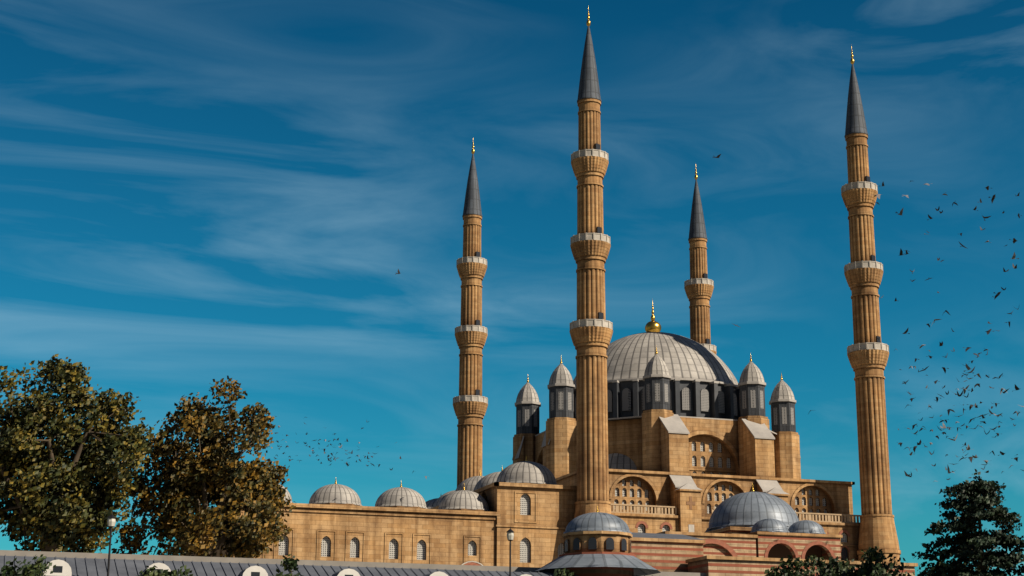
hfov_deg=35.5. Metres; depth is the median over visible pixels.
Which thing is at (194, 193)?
sky
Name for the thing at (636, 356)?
lead domes
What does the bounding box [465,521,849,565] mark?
red voussoirs
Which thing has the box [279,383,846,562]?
window grilles
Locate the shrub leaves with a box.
[0,545,993,575]
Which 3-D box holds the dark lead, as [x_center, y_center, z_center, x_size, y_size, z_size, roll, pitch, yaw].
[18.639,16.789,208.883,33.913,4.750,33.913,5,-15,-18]
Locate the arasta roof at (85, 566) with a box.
[0,532,702,575]
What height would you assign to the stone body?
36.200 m
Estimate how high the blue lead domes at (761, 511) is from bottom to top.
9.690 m
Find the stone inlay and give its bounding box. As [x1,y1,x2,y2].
[686,496,694,509]
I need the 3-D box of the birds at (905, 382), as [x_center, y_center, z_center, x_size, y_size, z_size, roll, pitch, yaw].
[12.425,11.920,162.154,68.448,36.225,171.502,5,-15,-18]
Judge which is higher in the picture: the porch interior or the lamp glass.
the lamp glass
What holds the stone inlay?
on the stone body
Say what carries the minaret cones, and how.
on the minaret stone
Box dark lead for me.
[516,377,795,433]
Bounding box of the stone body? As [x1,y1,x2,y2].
[178,409,917,567]
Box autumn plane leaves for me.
[111,376,295,557]
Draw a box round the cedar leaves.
[911,469,1023,575]
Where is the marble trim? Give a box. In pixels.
[453,149,888,565]
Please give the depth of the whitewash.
100.58 m
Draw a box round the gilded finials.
[334,8,853,511]
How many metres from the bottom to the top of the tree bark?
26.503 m
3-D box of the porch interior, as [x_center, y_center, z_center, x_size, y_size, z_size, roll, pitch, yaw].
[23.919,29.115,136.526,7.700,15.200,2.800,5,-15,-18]
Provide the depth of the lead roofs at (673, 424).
192.13 m
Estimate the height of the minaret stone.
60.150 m
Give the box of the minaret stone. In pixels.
[453,98,900,562]
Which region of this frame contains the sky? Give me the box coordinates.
[0,0,1023,575]
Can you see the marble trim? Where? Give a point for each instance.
(606, 238)
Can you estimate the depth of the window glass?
114.33 m
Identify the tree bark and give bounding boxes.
[0,379,1023,575]
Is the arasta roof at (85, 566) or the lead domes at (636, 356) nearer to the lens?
the arasta roof at (85, 566)
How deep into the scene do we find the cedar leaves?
97.69 m
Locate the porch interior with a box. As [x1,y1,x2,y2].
[768,544,821,559]
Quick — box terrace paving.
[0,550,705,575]
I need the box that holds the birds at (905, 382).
[255,154,1023,487]
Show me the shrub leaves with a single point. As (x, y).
(841, 568)
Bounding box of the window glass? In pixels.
[53,143,880,575]
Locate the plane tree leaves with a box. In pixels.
[0,354,166,552]
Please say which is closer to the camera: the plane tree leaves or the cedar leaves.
the cedar leaves
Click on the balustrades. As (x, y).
(617, 508)
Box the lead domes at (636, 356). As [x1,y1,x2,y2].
[280,332,794,510]
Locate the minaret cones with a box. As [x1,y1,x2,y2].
[462,26,867,240]
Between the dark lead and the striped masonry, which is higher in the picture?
the dark lead
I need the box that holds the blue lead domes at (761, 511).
[534,492,825,575]
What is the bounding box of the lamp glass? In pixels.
[107,518,513,539]
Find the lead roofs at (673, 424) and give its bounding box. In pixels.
[512,374,800,493]
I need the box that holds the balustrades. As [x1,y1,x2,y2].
[610,503,859,523]
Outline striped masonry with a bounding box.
[559,530,914,575]
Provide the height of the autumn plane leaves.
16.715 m
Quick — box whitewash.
[44,559,530,575]
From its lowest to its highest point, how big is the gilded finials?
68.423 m
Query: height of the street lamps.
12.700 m
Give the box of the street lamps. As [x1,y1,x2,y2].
[107,512,514,575]

